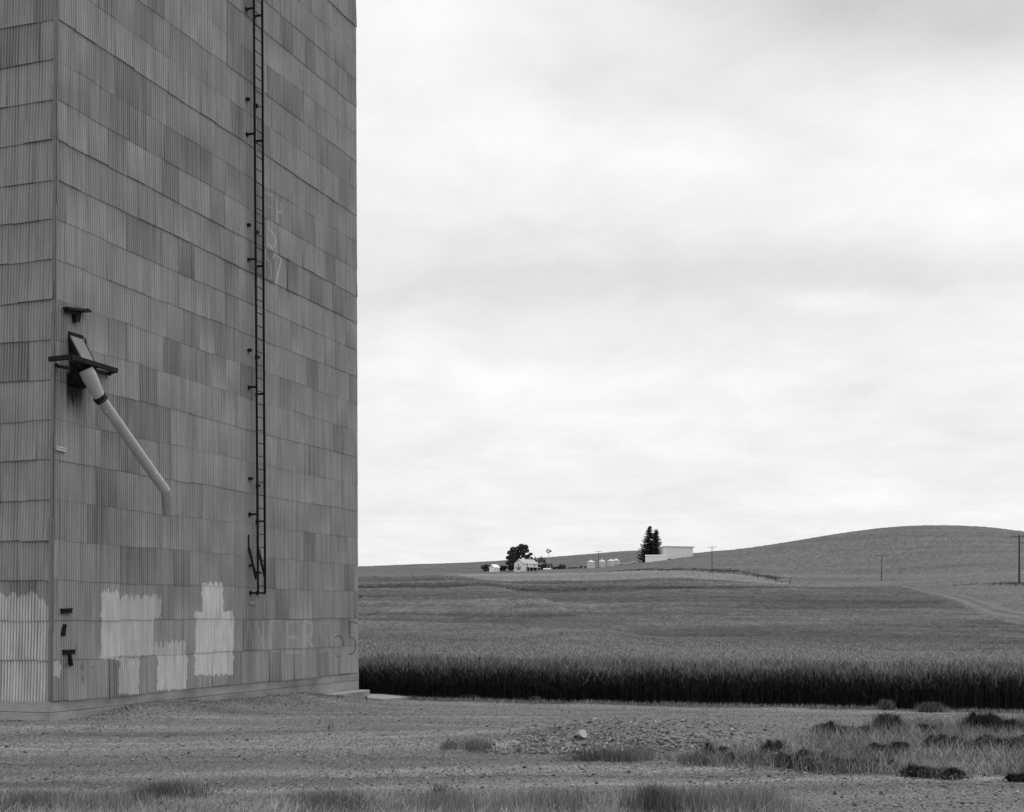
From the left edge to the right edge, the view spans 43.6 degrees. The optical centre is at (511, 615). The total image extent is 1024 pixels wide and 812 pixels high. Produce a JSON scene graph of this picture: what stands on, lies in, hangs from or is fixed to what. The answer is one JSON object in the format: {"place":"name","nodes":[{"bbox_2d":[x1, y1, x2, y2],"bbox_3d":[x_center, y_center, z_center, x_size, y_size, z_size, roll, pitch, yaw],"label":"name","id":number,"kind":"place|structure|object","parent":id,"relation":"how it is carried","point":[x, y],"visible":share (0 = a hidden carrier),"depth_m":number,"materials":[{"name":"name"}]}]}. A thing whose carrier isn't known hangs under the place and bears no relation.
{"place":"outdoors","nodes":[
{"label":"outdoors","id":0,"kind":"place"},
{"bbox_2d":[0,767,1021,811],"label":"grass","id":1,"kind":"structure","parent":0,"point":[677,799],"depth_m":12.50,"materials":[{"name":"grey plant"}]},
{"bbox_2d":[0,693,1023,811],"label":"gravel yard","id":2,"kind":"structure","parent":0,"point":[210,771],"depth_m":17.57,"materials":[{"name":"grey gravel"}]},
{"bbox_2d":[0,0,369,720],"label":"grain elevator","id":3,"kind":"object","parent":2,"relation":"on","point":[126,192],"visible":0.97,"depth_m":27.31,"materials":[{"name":"metal"}]},
{"bbox_2d":[48,331,172,515],"bbox_3d":[-7.736,-3.638,24.429,0.965,3.382,2.568,0,0,32],"label":"loading spout","id":4,"kind":"object","parent":3,"relation":"attached to","point":[84,365],"visible":1,"depth_m":24.05,"materials":[{"name":"metal"}]},
{"bbox_2d":[245,0,265,594],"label":"wall ladder","id":5,"kind":"object","parent":3,"relation":"attached to","point":[257,357],"depth_m":30.05,"materials":[{"name":"black metal"}]},
{"bbox_2d":[367,693,411,701],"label":"concrete slab","id":6,"kind":"structure","parent":2,"relation":"on","point":[379,697],"depth_m":35.02,"materials":[{"name":"grey concrete"}]},
{"bbox_2d":[529,696,541,701],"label":"weed bush","id":7,"kind":"object","parent":2,"relation":"on","point":[534,698],"visible":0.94,"depth_m":35.59,"materials":[{"name":"grey plant"}]},
{"bbox_2d":[481,717,950,753],"bbox_3d":[3.214,1.757,20.122,7.428,0.375,4.945,0,0,0],"label":"rubble","id":8,"kind":"object","parent":2,"relation":"on","point":[545,749],"visible":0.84,"depth_m":18.50,"materials":[{"name":"stone"}]},
{"bbox_2d":[548,740,559,746],"bbox_3d":[0.602,1.834,18.193,0.188,0.109,0.133,18,38,41],"label":"rock","id":9,"kind":"object","parent":8,"relation":"on","point":[555,743],"visible":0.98,"depth_m":18.16,"materials":[{"name":"grey stone"}]},
{"bbox_2d":[575,729,586,738],"bbox_3d":[0.995,1.731,18.611,0.152,0.156,0.164,13,-24,-32],"label":"boulder","id":10,"kind":"object","parent":8,"relation":"on","point":[582,733],"visible":1,"depth_m":18.57,"materials":[{"name":"white stone"}]},
{"bbox_2d":[692,737,741,757],"bbox_3d":[2.783,1.804,17.350,0.724,0.346,0.630,0,0,0],"label":"weed bush","id":11,"kind":"object","parent":2,"relation":"on","point":[708,746],"visible":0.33,"depth_m":17.27,"materials":[{"name":"black plant"}]},
{"bbox_2d":[714,750,753,761],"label":"weed bush","id":12,"kind":"object","parent":2,"relation":"on","point":[729,754],"visible":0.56,"depth_m":16.70,"materials":[{"name":"grey plant"}]},
{"bbox_2d":[757,737,789,754],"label":"weed bush","id":13,"kind":"object","parent":2,"relation":"on","point":[778,744],"visible":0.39,"depth_m":17.47,"materials":[{"name":"black plant"}]},
{"bbox_2d":[748,747,857,770],"bbox_3d":[3.770,1.798,16.265,1.463,0.275,1.018,0,0,19],"label":"weed bush","id":14,"kind":"object","parent":2,"relation":"on","point":[802,754],"visible":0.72,"depth_m":16.17,"materials":[{"name":"grey plant"}]},
{"bbox_2d":[810,719,850,734],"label":"weed bush","id":15,"kind":"object","parent":2,"relation":"on","point":[827,724],"visible":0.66,"depth_m":19.27,"materials":[{"name":"black plant"}]},
{"bbox_2d":[844,724,871,733],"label":"weed bush","id":16,"kind":"object","parent":2,"relation":"on","point":[867,728],"visible":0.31,"depth_m":19.48,"materials":[{"name":"grey plant"}]},
{"bbox_2d":[829,756,916,772],"bbox_3d":[4.612,1.859,16.015,1.434,0.208,0.994,0,0,0],"label":"weed bush","id":17,"kind":"object","parent":2,"relation":"on","point":[888,761],"visible":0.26,"depth_m":15.90,"materials":[{"name":"black plant"}]},
{"bbox_2d":[874,699,895,709],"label":"weed bush","id":18,"kind":"object","parent":2,"relation":"on","point":[885,704],"visible":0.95,"depth_m":32.37,"materials":[{"name":"grey plant"}]},
{"bbox_2d":[865,709,907,732],"bbox_3d":[5.851,1.648,19.955,0.739,0.395,0.647,0,0,0],"label":"weed bush","id":19,"kind":"object","parent":2,"relation":"on","point":[883,718],"visible":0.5,"depth_m":19.88,"materials":[{"name":"grey plant"}]},
{"bbox_2d":[855,739,920,756],"bbox_3d":[5.134,1.823,17.621,0.980,0.238,0.800,0,0,-45],"label":"weed bush","id":20,"kind":"object","parent":2,"relation":"on","point":[891,745],"visible":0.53,"depth_m":17.55,"materials":[{"name":"black plant"}]},
{"bbox_2d":[911,723,936,732],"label":"weed bush","id":21,"kind":"object","parent":2,"relation":"on","point":[923,725],"visible":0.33,"depth_m":20.12,"materials":[{"name":"black plant"}]},
{"bbox_2d":[914,701,947,712],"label":"weed bush","id":22,"kind":"object","parent":2,"relation":"on","point":[928,707],"visible":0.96,"depth_m":31.75,"materials":[{"name":"grey plant"}]},
{"bbox_2d":[889,763,977,779],"bbox_3d":[4.931,1.808,14.937,0.996,0.184,0.718,0,0,0],"label":"weed bush","id":23,"kind":"object","parent":2,"relation":"on","point":[920,771],"visible":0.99,"depth_m":14.83,"materials":[{"name":"black plant"}]},
{"bbox_2d":[916,732,971,748],"bbox_3d":[6.221,1.779,18.279,1.073,0.235,0.819,0,0,0],"label":"weed bush","id":24,"kind":"object","parent":2,"relation":"on","point":[941,736],"visible":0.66,"depth_m":18.13,"materials":[{"name":"black plant"}]},
{"bbox_2d":[953,709,1013,731],"bbox_3d":[7.652,1.684,20.778,1.061,0.409,0.919,0,0,27],"label":"weed bush","id":25,"kind":"object","parent":2,"relation":"on","point":[989,718],"visible":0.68,"depth_m":20.63,"materials":[{"name":"black plant"}]},
{"bbox_2d":[958,732,1023,752],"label":"weed bush","id":26,"kind":"object","parent":2,"relation":"on","point":[998,740],"visible":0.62,"depth_m":18.03,"materials":[{"name":"black plant"}]},
{"bbox_2d":[988,717,1023,733],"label":"weed bush","id":27,"kind":"object","parent":2,"relation":"on","point":[1012,721],"visible":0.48,"depth_m":20.40,"materials":[{"name":"black plant"}]},
{"bbox_2d":[1001,771,1023,781],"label":"weed bush","id":28,"kind":"object","parent":2,"relation":"on","point":[1015,777],"visible":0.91,"depth_m":14.55,"materials":[{"name":"black plant"}]},
{"bbox_2d":[17,691,1023,797],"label":"verge grass","id":29,"kind":"structure","parent":0,"point":[630,755],"depth_m":17.80,"materials":[{"name":"grey plant"}]},
{"bbox_2d":[542,562,548,569],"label":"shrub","id":30,"kind":"object","parent":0,"point":[544,565],"visible":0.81,"depth_m":705.05,"materials":[{"name":"black plant"}]},
{"bbox_2d":[588,567,791,583],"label":"ditch grass","id":31,"kind":"structure","parent":0,"point":[734,570],"depth_m":508.08,"materials":[{"name":"grey plant"}]},
{"bbox_2d":[356,0,1023,565],"label":"sky","id":32,"kind":"structure","parent":0,"point":[709,275],"materials":[{"name":"white"}]},
{"bbox_2d":[358,574,1023,711],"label":"wheat field","id":33,"kind":"structure","parent":0,"point":[674,641],"depth_m":67.39,"materials":[{"name":"grey plant"}]},
{"bbox_2d":[358,525,1023,625],"bbox_3d":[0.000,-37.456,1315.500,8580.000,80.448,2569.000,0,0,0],"label":"hills","id":34,"kind":"structure","parent":0,"point":[944,558],"depth_m":564.39,"materials":[{"name":"grey plant"}]},
{"bbox_2d":[481,564,487,571],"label":"shrub","id":35,"kind":"object","parent":34,"relation":"on","point":[485,567],"visible":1,"depth_m":713.82,"materials":[{"name":"black plant"}]},
{"bbox_2d":[489,564,499,571],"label":"garage","id":36,"kind":"structure","parent":34,"relation":"on","point":[494,568],"depth_m":698.89,"materials":[{"name":"white paint"}]},
{"bbox_2d":[505,544,532,570],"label":"broadleaf tree","id":37,"kind":"object","parent":34,"relation":"on","point":[514,555],"visible":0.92,"depth_m":709.72,"materials":[{"name":"black plant"}]},
{"bbox_2d":[514,558,540,571],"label":"farmhouse","id":38,"kind":"object","parent":34,"relation":"on","point":[524,565],"visible":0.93,"depth_m":692.03,"materials":[{"name":"white paint"}]},
{"bbox_2d":[559,564,565,568],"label":"old shed","id":39,"kind":"structure","parent":34,"relation":"on","point":[562,566],"depth_m":701.99,"materials":[{"name":"black wood"}]},
{"bbox_2d":[587,560,594,568],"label":"grain bin","id":40,"kind":"object","parent":34,"relation":"on","point":[590,563],"visible":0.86,"depth_m":688.26,"materials":[{"name":"metal"}]},
{"bbox_2d":[599,559,605,567],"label":"grain bin","id":41,"kind":"object","parent":34,"relation":"on","point":[602,562],"visible":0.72,"depth_m":690.16,"materials":[{"name":"metal"}]},
{"bbox_2d":[607,559,614,566],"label":"grain bin","id":42,"kind":"object","parent":34,"relation":"on","point":[610,562],"visible":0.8,"depth_m":692.25,"materials":[{"name":"metal"}]},
{"bbox_2d":[635,526,658,562],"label":"conifer tree","id":43,"kind":"object","parent":34,"relation":"on","point":[647,549],"visible":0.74,"depth_m":705.18,"materials":[{"name":"black plant"}]},
{"bbox_2d":[649,529,661,554],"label":"conifer tree","id":44,"kind":"object","parent":34,"relation":"on","point":[656,533],"visible":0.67,"depth_m":708.02,"materials":[{"name":"black plant"}]},
{"bbox_2d":[645,555,666,561],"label":"shed","id":45,"kind":"structure","parent":34,"relation":"on","point":[650,558],"depth_m":689.64,"materials":[{"name":"white metal"}]},
{"bbox_2d":[657,546,693,559],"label":"machine shed","id":46,"kind":"structure","parent":34,"relation":"on","point":[673,552],"depth_m":704.96,"materials":[{"name":"grey metal"}]},
{"bbox_2d":[953,582,1023,585],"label":"bank grass","id":47,"kind":"structure","parent":34,"relation":"on","point":[1015,583],"depth_m":262.09,"materials":[{"name":"grey plant"}]},
{"bbox_2d":[1015,535,1023,582],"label":"utility pole","id":48,"kind":"object","parent":34,"relation":"on","point":[1018,536],"visible":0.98,"depth_m":251.87,"materials":[{"name":"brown wood"}]},
{"bbox_2d":[898,586,1023,620],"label":"dirt road","id":49,"kind":"structure","parent":0,"point":[984,607],"depth_m":170.90,"materials":[{"name":"grey soil"}]}
]}

